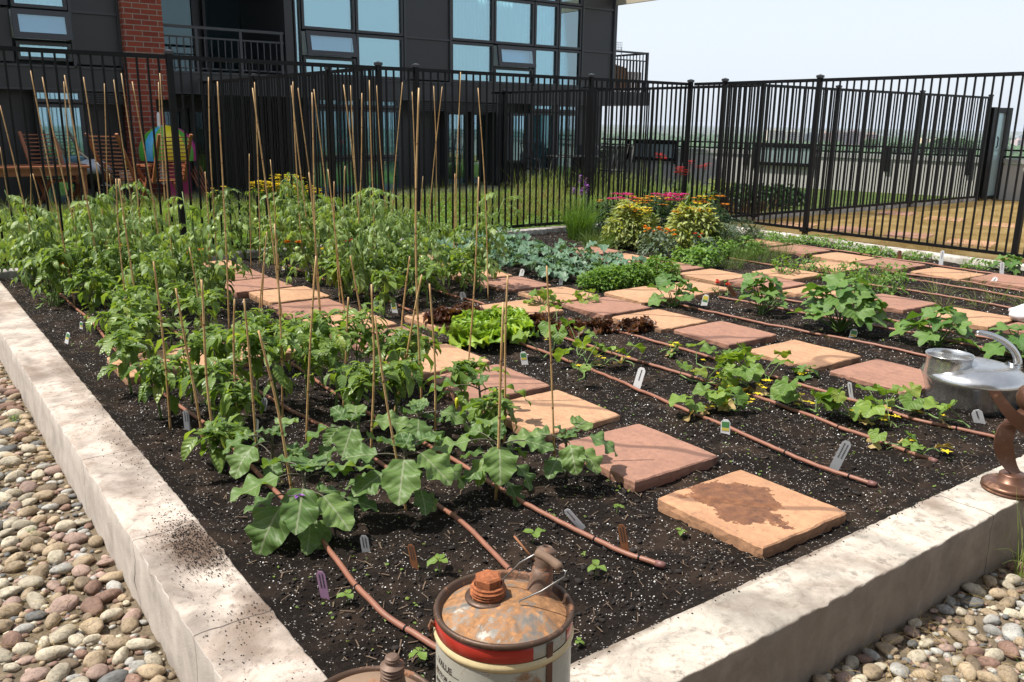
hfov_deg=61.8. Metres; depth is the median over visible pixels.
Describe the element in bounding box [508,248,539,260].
kale plant
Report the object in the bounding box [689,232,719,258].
dahlia
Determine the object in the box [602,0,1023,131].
sky
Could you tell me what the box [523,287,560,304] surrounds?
squash plant
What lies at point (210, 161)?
bamboo stake
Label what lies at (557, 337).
cucumber vine
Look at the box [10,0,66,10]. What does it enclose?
window
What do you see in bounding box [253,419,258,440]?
plant tag
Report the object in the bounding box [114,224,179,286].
tomato plant
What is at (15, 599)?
river stone
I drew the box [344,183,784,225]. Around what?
dry stalks
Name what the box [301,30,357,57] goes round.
awning window
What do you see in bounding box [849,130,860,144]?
apartment tower
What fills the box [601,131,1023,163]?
woods
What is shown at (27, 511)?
river stone
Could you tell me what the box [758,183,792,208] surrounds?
shrub
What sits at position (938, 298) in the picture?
onion plant
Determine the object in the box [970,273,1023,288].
stone paver
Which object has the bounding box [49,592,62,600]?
river stone
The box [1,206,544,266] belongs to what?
weedy lawn
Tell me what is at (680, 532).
seedling
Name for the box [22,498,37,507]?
river stone
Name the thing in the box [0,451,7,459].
river stone
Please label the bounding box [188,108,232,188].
window
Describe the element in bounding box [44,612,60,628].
river stone
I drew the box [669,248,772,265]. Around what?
drip hose
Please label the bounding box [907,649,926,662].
river stone
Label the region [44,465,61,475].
river stone
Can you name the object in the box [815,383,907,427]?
cucumber vine
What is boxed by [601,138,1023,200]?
parapet wall
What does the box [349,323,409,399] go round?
pepper plant
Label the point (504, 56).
awning window
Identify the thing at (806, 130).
city ground
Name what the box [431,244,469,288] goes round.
pepper plant
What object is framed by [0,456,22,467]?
river stone
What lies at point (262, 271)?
bamboo stake
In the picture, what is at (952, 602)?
river stone
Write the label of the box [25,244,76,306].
pepper plant
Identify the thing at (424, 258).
tomato plant
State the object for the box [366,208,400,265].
tomato plant
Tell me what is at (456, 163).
bamboo stake
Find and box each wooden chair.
[18,131,90,210]
[85,133,157,204]
[140,134,192,206]
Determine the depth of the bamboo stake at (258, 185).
7.40 m
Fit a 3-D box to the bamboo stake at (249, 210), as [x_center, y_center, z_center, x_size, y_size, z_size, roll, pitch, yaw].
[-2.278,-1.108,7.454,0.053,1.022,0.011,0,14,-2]
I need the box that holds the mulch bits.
[16,239,1008,671]
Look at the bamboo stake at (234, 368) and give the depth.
3.59 m
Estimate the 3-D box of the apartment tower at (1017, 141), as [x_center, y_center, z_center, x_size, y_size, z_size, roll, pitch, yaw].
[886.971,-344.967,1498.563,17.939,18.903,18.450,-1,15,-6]
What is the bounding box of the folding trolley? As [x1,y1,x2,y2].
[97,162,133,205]
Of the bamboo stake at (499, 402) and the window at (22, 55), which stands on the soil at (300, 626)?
the bamboo stake at (499, 402)
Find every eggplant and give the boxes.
[223,417,309,482]
[230,454,377,555]
[303,403,412,469]
[341,430,465,515]
[371,397,470,449]
[424,372,530,422]
[432,412,553,506]
[506,415,617,478]
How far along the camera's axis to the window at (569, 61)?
18.01 m
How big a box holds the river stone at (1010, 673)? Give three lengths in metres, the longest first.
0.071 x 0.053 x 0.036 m
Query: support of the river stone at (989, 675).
on the roof terrace ground at (902, 651)
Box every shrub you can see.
[587,197,629,236]
[699,204,737,236]
[707,178,735,203]
[724,182,764,210]
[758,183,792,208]
[776,184,811,205]
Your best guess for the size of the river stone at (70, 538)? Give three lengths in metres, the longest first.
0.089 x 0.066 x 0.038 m
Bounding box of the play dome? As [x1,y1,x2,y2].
[139,125,195,202]
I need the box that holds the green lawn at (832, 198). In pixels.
[566,185,947,219]
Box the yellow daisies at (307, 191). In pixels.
[286,181,322,214]
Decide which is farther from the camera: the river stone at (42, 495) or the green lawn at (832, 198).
the green lawn at (832, 198)
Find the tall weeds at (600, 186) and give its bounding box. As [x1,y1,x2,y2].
[508,158,714,202]
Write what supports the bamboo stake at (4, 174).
on the weedy lawn at (422, 206)
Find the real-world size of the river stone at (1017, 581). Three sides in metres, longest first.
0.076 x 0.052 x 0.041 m
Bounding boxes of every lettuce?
[422,305,464,323]
[434,314,480,348]
[453,300,483,313]
[461,307,501,322]
[465,319,522,348]
[491,304,527,318]
[494,314,539,344]
[526,312,547,321]
[529,321,550,331]
[545,317,566,331]
[565,318,587,337]
[586,317,614,333]
[593,316,626,333]
[617,317,647,332]
[627,315,656,329]
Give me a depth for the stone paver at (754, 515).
2.89 m
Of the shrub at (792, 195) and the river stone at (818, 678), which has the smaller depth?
the river stone at (818, 678)
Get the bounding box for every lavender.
[704,222,743,248]
[727,216,768,247]
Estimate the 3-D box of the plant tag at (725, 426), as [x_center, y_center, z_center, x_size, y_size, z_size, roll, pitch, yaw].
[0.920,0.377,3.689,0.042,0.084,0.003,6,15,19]
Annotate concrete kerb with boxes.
[0,218,662,279]
[684,223,1023,270]
[719,198,974,222]
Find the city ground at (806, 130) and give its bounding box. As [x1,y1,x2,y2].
[601,124,1022,149]
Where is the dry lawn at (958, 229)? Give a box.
[732,200,1023,263]
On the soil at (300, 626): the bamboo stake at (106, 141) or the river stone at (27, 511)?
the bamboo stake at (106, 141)
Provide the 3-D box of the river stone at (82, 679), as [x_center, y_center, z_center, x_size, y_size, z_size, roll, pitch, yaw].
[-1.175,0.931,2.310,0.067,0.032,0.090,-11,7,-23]
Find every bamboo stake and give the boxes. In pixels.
[0,105,41,283]
[0,147,9,207]
[30,71,75,305]
[30,174,31,214]
[33,174,45,223]
[39,167,63,246]
[42,77,86,281]
[63,81,76,247]
[64,75,105,308]
[83,77,106,250]
[104,83,108,238]
[113,80,135,234]
[115,179,127,314]
[118,179,134,285]
[119,179,131,234]
[121,73,142,251]
[132,81,167,301]
[153,261,171,429]
[158,82,168,246]
[159,73,174,282]
[175,288,202,436]
[189,247,203,344]
[201,280,215,439]
[205,172,209,265]
[208,77,216,257]
[217,81,229,328]
[233,299,238,427]
[243,299,258,462]
[249,154,251,267]
[252,88,282,316]
[254,82,260,267]
[258,330,292,488]
[259,232,266,307]
[261,257,264,312]
[270,160,279,272]
[274,223,283,417]
[291,85,313,269]
[292,81,303,274]
[298,88,323,272]
[305,256,316,440]
[308,172,320,310]
[311,92,320,317]
[314,90,330,245]
[327,169,344,310]
[334,181,340,302]
[342,297,348,406]
[343,85,358,213]
[343,169,344,218]
[350,85,362,264]
[350,255,362,321]
[357,93,361,241]
[369,80,375,274]
[370,284,374,447]
[374,316,406,510]
[376,85,392,268]
[391,82,402,214]
[394,275,422,411]
[401,256,409,327]
[412,92,415,165]
[415,88,421,398]
[418,176,422,251]
[425,87,442,272]
[429,284,436,444]
[433,86,436,274]
[453,184,454,247]
[456,72,460,282]
[467,177,478,373]
[478,88,488,300]
[494,302,504,499]
[503,275,508,442]
[546,266,555,457]
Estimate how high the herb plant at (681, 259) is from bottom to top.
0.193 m
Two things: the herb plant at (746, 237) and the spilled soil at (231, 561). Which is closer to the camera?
the spilled soil at (231, 561)
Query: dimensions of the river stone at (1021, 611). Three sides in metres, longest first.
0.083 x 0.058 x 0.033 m
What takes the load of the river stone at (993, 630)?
on the roof terrace ground at (902, 651)
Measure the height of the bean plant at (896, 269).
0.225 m
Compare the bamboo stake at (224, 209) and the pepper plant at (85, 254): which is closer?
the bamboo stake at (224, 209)
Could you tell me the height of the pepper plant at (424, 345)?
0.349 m
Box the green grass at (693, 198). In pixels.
[2,185,927,260]
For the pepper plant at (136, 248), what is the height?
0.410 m
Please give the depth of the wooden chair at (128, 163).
11.91 m
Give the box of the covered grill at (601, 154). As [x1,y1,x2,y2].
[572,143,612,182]
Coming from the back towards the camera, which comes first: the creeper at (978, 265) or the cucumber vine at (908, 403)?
the creeper at (978, 265)
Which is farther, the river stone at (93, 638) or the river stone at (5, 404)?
the river stone at (5, 404)
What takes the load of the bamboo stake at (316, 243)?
on the soil at (300, 626)
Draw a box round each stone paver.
[107,347,214,384]
[203,260,241,269]
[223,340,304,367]
[225,269,267,281]
[225,277,292,297]
[249,286,329,306]
[268,299,350,320]
[303,311,396,337]
[338,326,431,355]
[382,344,490,380]
[404,311,449,332]
[426,364,549,402]
[444,270,511,282]
[475,276,551,292]
[479,299,563,319]
[482,390,619,442]
[518,286,600,305]
[559,424,717,492]
[560,246,622,256]
[561,297,649,318]
[601,253,654,264]
[604,286,681,305]
[612,309,707,332]
[638,261,703,272]
[658,470,846,558]
[666,280,728,298]
[674,321,776,348]
[676,269,742,285]
[728,275,805,292]
[743,240,785,248]
[750,340,860,371]
[752,267,822,281]
[769,245,829,257]
[776,222,817,227]
[783,285,853,297]
[799,260,867,273]
[810,252,875,263]
[826,226,875,232]
[830,359,924,394]
[852,294,936,313]
[856,258,925,271]
[877,210,916,215]
[882,231,934,239]
[910,267,984,280]
[922,307,1015,330]
[924,216,962,221]
[945,238,995,247]
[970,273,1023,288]
[976,221,1014,227]
[998,322,1023,334]
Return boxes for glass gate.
[978,107,1012,200]
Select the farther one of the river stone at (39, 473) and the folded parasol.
the folded parasol
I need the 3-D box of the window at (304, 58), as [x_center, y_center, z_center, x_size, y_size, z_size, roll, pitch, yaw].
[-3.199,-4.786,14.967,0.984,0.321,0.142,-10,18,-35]
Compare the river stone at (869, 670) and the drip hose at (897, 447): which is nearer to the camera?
the river stone at (869, 670)
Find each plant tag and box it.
[64,332,69,343]
[183,410,190,430]
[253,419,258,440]
[260,397,267,411]
[316,571,329,599]
[360,535,369,551]
[391,303,397,312]
[407,544,418,569]
[460,292,465,299]
[520,351,527,364]
[564,509,585,529]
[618,524,628,550]
[633,367,644,388]
[701,294,708,305]
[720,419,729,434]
[727,285,736,296]
[829,440,850,470]
[847,382,853,398]
[849,329,857,336]
[897,250,901,258]
[939,250,944,264]
[972,409,985,423]
[1000,262,1003,273]
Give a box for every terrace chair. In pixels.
[520,142,553,186]
[600,144,633,187]
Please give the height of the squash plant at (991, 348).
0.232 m
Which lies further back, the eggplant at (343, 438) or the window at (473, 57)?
the window at (473, 57)
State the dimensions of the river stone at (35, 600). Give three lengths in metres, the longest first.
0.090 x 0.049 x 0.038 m
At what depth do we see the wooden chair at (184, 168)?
11.92 m
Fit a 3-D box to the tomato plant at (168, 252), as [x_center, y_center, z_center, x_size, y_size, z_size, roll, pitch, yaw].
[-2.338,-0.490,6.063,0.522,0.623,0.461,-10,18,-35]
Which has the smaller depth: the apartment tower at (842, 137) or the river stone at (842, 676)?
the river stone at (842, 676)
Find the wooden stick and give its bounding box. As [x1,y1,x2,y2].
[513,535,534,561]
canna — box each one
[626,153,688,213]
[653,166,700,216]
[667,161,720,207]
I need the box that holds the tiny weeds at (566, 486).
[30,238,996,676]
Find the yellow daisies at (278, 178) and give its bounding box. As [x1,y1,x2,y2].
[269,172,305,215]
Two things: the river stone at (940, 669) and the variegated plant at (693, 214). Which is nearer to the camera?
the river stone at (940, 669)
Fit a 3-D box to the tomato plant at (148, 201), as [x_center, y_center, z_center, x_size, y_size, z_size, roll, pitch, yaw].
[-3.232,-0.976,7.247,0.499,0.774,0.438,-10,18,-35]
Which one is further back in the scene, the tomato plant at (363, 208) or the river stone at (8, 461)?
the tomato plant at (363, 208)
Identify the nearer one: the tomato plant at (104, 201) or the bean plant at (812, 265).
the tomato plant at (104, 201)
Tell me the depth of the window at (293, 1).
14.49 m
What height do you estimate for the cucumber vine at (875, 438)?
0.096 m
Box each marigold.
[274,240,302,274]
[312,248,332,283]
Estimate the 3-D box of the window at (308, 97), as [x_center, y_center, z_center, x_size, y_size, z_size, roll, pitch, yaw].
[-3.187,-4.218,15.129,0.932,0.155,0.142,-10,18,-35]
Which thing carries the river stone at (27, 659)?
on the roof terrace ground at (902, 651)
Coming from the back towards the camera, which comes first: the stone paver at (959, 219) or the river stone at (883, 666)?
the stone paver at (959, 219)
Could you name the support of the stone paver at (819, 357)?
on the soil at (300, 626)
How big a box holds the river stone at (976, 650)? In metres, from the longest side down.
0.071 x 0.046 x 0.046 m
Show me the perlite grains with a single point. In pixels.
(636, 420)
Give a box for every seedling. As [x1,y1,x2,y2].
[336,589,353,603]
[409,646,426,663]
[427,553,447,571]
[523,527,545,543]
[575,637,584,645]
[587,559,606,575]
[614,504,624,513]
[675,527,686,537]
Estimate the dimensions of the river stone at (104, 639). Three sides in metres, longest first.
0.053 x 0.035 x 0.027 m
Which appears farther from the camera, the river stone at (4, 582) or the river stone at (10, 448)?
the river stone at (10, 448)
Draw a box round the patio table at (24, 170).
[0,164,88,209]
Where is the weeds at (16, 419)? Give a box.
[8,413,1023,676]
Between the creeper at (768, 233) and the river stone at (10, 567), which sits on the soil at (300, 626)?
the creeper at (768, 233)
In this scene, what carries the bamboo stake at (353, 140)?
on the soil at (300, 626)
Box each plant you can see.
[0,190,55,288]
[0,211,61,278]
[6,244,43,284]
[11,205,77,299]
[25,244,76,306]
[31,263,66,308]
[47,241,97,301]
[57,195,107,274]
[60,267,119,330]
[64,209,121,289]
[68,192,134,298]
[71,205,157,301]
[85,300,159,351]
[93,244,138,290]
[96,329,153,393]
[100,289,162,352]
[101,179,154,245]
[106,307,175,358]
[107,284,162,339]
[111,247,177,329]
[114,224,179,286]
[123,354,192,420]
[127,251,187,296]
[131,207,179,254]
[131,237,172,258]
[142,278,206,345]
[147,226,211,308]
[154,322,232,404]
[160,192,253,311]
[172,286,228,338]
[175,357,250,423]
[176,258,202,285]
[178,249,217,271]
[181,413,256,473]
[192,316,262,391]
[198,265,246,305]
[201,377,264,428]
[206,317,275,408]
[207,187,269,258]
[227,319,307,417]
[231,308,277,358]
[251,210,308,273]
[254,173,305,264]
[257,317,303,348]
[269,189,317,248]
[273,309,351,399]
[276,194,351,284]
[291,320,309,358]
[293,194,331,249]
[293,326,366,405]
[293,328,340,388]
[296,205,363,265]
[317,195,410,302]
[318,258,356,298]
[320,204,356,246]
[320,255,358,298]
[321,300,387,364]
[324,360,399,429]
[325,216,374,297]
[340,208,398,272]
[349,187,390,247]
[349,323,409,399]
[355,188,425,279]
[356,247,401,298]
[361,347,433,415]
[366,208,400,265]
[371,267,405,316]
[376,240,410,273]
[377,225,455,297]
[385,324,441,392]
[386,332,430,383]
[391,246,429,294]
[392,209,438,274]
[400,259,445,307]
[404,213,466,281]
[423,357,510,411]
[429,236,462,247]
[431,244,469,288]
[440,242,463,250]
[442,253,479,292]
[446,189,524,292]
[450,237,477,245]
[457,230,484,247]
[459,387,518,447]
[461,243,499,259]
[461,245,491,275]
[469,238,510,249]
[477,226,514,241]
[484,245,529,268]
[489,234,521,251]
[491,244,525,258]
[496,229,529,240]
[506,235,544,248]
[507,255,556,271]
[508,240,547,257]
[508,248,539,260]
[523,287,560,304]
[529,254,579,280]
[531,246,576,260]
[532,238,567,254]
[533,253,572,272]
[554,251,597,266]
[555,240,596,255]
[555,256,597,277]
[572,288,598,303]
[582,244,625,263]
[586,254,627,268]
[601,198,660,249]
[603,254,646,265]
[623,191,678,235]
[647,272,702,306]
[660,201,726,254]
[671,245,704,263]
[681,190,730,238]
[683,246,722,268]
[693,237,726,259]
[710,236,742,257]
[735,235,766,254]
[735,271,788,314]
[769,251,802,274]
[788,272,894,331]
[790,249,823,272]
[791,364,818,380]
[815,260,850,280]
[838,258,868,279]
[843,267,880,291]
[854,259,890,282]
[876,271,910,294]
[879,262,915,282]
[889,304,979,348]
[914,272,969,293]
[915,285,963,307]
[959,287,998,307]
[961,268,994,287]
[974,277,1014,301]
[981,320,1023,358]
[988,253,1022,274]
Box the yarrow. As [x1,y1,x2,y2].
[636,224,679,258]
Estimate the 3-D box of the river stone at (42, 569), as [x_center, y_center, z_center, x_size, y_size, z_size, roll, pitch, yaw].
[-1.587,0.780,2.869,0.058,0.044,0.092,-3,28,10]
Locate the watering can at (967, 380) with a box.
[921,330,1023,416]
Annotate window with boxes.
[9,8,72,40]
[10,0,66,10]
[15,41,72,61]
[32,90,82,102]
[34,104,87,163]
[43,175,92,205]
[157,107,183,185]
[161,0,195,72]
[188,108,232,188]
[292,0,302,72]
[299,0,354,32]
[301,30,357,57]
[302,56,355,77]
[308,97,356,106]
[308,108,358,157]
[310,159,359,193]
[354,0,402,36]
[355,34,403,79]
[359,99,399,107]
[359,109,400,156]
[361,158,400,191]
[448,111,467,186]
[452,0,493,42]
[452,41,493,83]
[469,112,488,185]
[492,0,534,46]
[493,67,532,85]
[494,45,535,67]
[508,113,529,162]
[527,113,554,183]
[529,104,554,111]
[530,47,557,86]
[532,2,558,47]
[535,0,558,3]
[555,113,577,183]
[556,5,582,49]
[557,49,580,87]
[557,105,577,111]
[559,0,582,6]
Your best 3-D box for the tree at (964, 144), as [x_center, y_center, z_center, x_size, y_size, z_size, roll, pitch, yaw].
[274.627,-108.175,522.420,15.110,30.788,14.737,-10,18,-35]
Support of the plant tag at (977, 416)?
on the soil at (300, 626)
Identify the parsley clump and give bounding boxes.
[575,263,630,292]
[611,262,656,288]
[641,253,681,282]
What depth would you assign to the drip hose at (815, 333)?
5.50 m
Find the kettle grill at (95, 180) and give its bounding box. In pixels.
[77,151,115,205]
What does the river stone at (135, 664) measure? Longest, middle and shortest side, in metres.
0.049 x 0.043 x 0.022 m
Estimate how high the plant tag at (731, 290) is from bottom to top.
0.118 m
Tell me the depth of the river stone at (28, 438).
4.02 m
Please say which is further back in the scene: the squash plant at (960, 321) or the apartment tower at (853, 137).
the apartment tower at (853, 137)
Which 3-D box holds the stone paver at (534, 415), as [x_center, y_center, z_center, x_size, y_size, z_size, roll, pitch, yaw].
[0.172,0.338,3.885,0.462,0.052,0.460,-10,18,-35]
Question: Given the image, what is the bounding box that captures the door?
[200,0,244,75]
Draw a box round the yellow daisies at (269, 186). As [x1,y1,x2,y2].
[250,180,286,218]
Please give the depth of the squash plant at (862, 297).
5.43 m
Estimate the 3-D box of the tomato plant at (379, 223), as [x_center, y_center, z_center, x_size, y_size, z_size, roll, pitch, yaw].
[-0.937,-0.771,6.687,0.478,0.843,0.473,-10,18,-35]
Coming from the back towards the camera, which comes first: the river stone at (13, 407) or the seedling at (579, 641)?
the river stone at (13, 407)
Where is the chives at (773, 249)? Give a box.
[753,231,798,258]
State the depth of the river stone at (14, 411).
4.36 m
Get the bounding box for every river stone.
[0,388,8,393]
[0,402,16,409]
[0,422,17,429]
[0,427,15,436]
[0,439,7,445]
[0,444,16,451]
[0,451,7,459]
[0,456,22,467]
[0,492,12,502]
[0,502,10,512]
[0,528,14,537]
[0,536,19,548]
[0,578,9,589]
[0,586,21,598]
[0,602,22,618]
[0,619,13,632]
[0,648,13,662]
[1,596,21,606]
[2,546,17,552]
[2,631,23,650]
[3,389,19,395]
[3,452,20,458]
[3,516,19,528]
[3,560,25,572]
[3,662,20,672]
[4,470,24,482]
[4,552,23,565]
[5,488,22,496]
[6,405,23,410]
[6,409,24,417]
[7,393,20,399]
[7,501,22,511]
[11,519,36,530]
[12,642,36,655]
[13,432,27,441]
[13,623,33,634]
[14,426,30,433]
[16,506,38,517]
[17,525,37,536]
[17,575,44,588]
[17,655,34,664]
[18,492,33,501]
[19,413,31,419]
[19,480,38,493]
[20,530,47,540]
[20,536,44,550]
[20,667,49,681]
[21,436,37,443]
[21,444,36,453]
[21,587,33,599]
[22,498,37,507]
[25,610,46,621]
[26,591,46,610]
[28,564,48,577]
[30,514,47,524]
[30,543,46,554]
[31,469,44,479]
[31,490,54,500]
[34,455,52,462]
[34,645,70,661]
[36,463,51,469]
[36,482,57,491]
[38,636,49,647]
[41,503,58,510]
[42,542,68,556]
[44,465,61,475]
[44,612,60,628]
[46,580,60,590]
[46,662,70,681]
[47,516,59,524]
[47,550,64,564]
[49,562,73,574]
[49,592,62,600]
[49,594,78,613]
[49,624,76,644]
[51,494,69,506]
[51,532,65,540]
[54,520,75,532]
[55,586,67,594]
[59,658,79,668]
[61,576,74,586]
[62,532,87,544]
[65,673,80,681]
[67,544,81,550]
[68,633,84,647]
[70,676,89,681]
[71,564,90,577]
[72,554,94,566]
[74,553,87,558]
[74,576,91,589]
[74,649,87,658]
[75,518,91,525]
[79,617,103,634]
[80,596,103,616]
[83,634,101,644]
[83,649,106,668]
[84,579,101,595]
[86,663,108,680]
[88,535,102,547]
[95,588,121,603]
[96,558,114,566]
[97,669,128,681]
[98,570,123,583]
[100,608,123,622]
[100,635,115,643]
[106,580,122,591]
[106,636,130,650]
[110,604,120,608]
[112,646,128,665]
[120,617,138,633]
[121,608,140,620]
[124,673,143,681]
[125,638,155,651]
[129,660,145,669]
[137,663,166,679]
[144,653,162,665]
[149,675,166,681]
[812,674,828,681]
[834,671,852,681]
[841,665,854,675]
[845,655,858,670]
[850,674,867,681]
[856,654,872,663]
[861,663,882,679]
[863,648,879,660]
[874,662,886,670]
[875,642,897,655]
[881,634,903,644]
[889,662,909,678]
[891,676,904,681]
[903,625,919,638]
[906,639,917,647]
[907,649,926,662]
[908,618,921,628]
[912,669,934,681]
[914,678,929,681]
[918,638,934,648]
[935,604,954,614]
[937,666,954,676]
[938,644,955,651]
[941,675,960,681]
[945,596,955,606]
[947,626,970,643]
[949,655,963,666]
[953,606,966,616]
[957,661,976,680]
[959,597,984,607]
[961,583,986,596]
[962,646,984,657]
[964,615,974,625]
[966,655,981,670]
[976,670,1002,681]
[977,656,1000,667]
[980,608,999,617]
[983,575,996,586]
[983,614,1000,625]
[983,624,1002,635]
[984,648,1004,661]
[989,588,1008,600]
[997,640,1019,659]
[997,665,1018,681]
[998,597,1015,608]
[999,580,1015,589]
[1002,623,1023,641]
[1003,574,1021,585]
[1003,608,1022,619]
[1006,560,1023,574]
[1007,589,1019,599]
[1014,637,1023,646]
[1015,661,1023,672]
[1016,601,1023,607]
[1020,605,1023,618]
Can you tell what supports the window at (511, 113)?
in the apartment building
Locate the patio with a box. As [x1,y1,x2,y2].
[0,177,713,216]
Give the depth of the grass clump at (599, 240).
9.05 m
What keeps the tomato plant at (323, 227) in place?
on the soil at (300, 626)
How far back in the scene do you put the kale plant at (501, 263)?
7.68 m
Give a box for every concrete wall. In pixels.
[0,281,327,681]
[570,455,1023,681]
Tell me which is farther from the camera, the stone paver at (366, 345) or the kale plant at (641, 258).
the kale plant at (641, 258)
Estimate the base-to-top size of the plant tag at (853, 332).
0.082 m
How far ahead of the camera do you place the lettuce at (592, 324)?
5.49 m
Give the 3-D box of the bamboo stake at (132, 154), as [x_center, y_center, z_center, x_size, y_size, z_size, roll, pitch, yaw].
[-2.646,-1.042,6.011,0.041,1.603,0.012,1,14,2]
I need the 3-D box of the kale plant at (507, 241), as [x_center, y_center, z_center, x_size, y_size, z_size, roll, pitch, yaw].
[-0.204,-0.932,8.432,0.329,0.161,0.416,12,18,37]
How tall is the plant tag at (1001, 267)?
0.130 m
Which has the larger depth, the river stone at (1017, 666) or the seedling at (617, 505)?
the seedling at (617, 505)
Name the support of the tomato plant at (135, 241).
on the soil at (300, 626)
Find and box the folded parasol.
[157,111,166,199]
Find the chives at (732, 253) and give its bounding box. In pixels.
[722,235,768,262]
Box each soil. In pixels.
[0,226,1023,681]
[53,369,1020,681]
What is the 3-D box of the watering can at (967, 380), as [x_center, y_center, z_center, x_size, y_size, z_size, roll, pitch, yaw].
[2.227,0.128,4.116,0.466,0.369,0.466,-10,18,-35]
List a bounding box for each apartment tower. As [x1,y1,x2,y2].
[766,129,782,142]
[785,130,803,142]
[805,132,818,142]
[830,131,846,144]
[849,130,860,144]
[865,133,876,139]
[1011,138,1023,145]
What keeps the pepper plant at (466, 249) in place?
on the soil at (300, 626)
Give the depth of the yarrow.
8.39 m
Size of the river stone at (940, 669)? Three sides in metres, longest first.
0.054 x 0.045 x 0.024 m
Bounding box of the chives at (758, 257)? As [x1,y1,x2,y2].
[738,240,788,265]
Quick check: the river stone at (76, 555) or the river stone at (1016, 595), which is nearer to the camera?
the river stone at (1016, 595)
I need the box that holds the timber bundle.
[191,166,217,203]
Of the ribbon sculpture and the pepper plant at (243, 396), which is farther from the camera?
the pepper plant at (243, 396)
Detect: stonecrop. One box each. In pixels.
[603,192,643,230]
[650,192,689,228]
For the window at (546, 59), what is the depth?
17.66 m
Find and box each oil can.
[324,652,428,681]
[428,544,574,681]
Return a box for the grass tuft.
[994,492,1023,577]
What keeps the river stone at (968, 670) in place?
on the roof terrace ground at (902, 651)
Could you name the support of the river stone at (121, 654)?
on the roof terrace ground at (902, 651)
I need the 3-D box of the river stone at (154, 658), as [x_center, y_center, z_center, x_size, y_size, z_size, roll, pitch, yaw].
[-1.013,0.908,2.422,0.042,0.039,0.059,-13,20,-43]
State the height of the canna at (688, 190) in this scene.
0.801 m
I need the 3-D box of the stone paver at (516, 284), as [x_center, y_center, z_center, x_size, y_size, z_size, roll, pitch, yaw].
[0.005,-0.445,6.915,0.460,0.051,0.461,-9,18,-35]
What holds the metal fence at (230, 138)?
on the weedy lawn at (422, 206)
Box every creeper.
[753,230,779,239]
[764,231,799,241]
[777,234,813,245]
[795,234,830,244]
[811,234,848,248]
[833,240,870,252]
[852,244,892,254]
[860,246,897,258]
[901,250,939,261]
[959,257,1005,269]
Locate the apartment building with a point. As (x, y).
(576, 38)
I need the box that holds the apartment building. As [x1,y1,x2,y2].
[0,0,654,205]
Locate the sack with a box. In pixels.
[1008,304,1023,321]
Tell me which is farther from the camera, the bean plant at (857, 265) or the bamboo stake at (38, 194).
the bean plant at (857, 265)
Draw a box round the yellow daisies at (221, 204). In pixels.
[205,186,240,221]
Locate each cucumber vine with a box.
[512,289,572,358]
[552,342,645,367]
[559,316,603,380]
[660,341,681,357]
[669,382,761,421]
[676,348,768,395]
[686,340,793,380]
[754,367,846,412]
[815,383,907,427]
[866,428,952,453]
[884,382,970,428]
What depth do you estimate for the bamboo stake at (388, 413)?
2.82 m
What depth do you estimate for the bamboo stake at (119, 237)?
4.83 m
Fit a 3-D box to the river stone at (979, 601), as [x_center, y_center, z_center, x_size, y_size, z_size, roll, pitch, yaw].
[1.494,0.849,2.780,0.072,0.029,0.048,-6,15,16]
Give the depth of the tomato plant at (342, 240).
6.42 m
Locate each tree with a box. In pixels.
[859,138,878,149]
[887,142,905,159]
[904,143,926,155]
[928,137,959,155]
[954,138,977,154]
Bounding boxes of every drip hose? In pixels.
[44,281,435,650]
[154,311,512,569]
[280,262,416,313]
[290,362,666,568]
[405,280,485,304]
[507,340,877,487]
[564,337,938,462]
[568,318,994,438]
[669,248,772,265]
[670,303,925,356]
[718,296,1022,357]
[752,293,993,340]
[757,239,1023,277]
[840,280,1011,308]
[865,274,1022,298]
[881,271,1023,291]
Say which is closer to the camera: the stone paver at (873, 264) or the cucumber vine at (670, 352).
the cucumber vine at (670, 352)
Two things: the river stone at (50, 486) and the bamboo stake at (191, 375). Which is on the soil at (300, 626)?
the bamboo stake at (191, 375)
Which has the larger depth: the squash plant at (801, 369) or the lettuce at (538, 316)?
the lettuce at (538, 316)
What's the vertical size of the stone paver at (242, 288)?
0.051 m
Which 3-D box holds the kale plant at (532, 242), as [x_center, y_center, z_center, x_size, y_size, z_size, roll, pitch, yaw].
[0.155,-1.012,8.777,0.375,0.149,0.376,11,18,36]
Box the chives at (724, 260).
[707,242,753,269]
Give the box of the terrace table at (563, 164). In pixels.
[547,155,597,184]
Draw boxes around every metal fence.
[0,46,693,266]
[199,67,377,231]
[491,85,756,213]
[690,71,1023,257]
[722,84,993,220]
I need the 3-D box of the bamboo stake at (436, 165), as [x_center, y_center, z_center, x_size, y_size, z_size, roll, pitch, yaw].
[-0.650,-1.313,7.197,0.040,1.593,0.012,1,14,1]
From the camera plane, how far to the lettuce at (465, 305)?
5.68 m
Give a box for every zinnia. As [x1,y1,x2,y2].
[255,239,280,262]
[706,279,739,295]
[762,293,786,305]
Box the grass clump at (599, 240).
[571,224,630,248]
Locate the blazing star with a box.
[547,175,603,240]
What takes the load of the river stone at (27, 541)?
on the roof terrace ground at (902, 651)
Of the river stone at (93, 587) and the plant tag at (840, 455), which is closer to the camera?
the river stone at (93, 587)
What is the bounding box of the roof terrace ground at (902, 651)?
[0,361,1023,681]
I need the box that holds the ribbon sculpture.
[980,385,1023,500]
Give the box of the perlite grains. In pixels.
[12,236,1023,665]
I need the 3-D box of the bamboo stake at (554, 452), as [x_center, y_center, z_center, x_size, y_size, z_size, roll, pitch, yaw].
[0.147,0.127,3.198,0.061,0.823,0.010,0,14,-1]

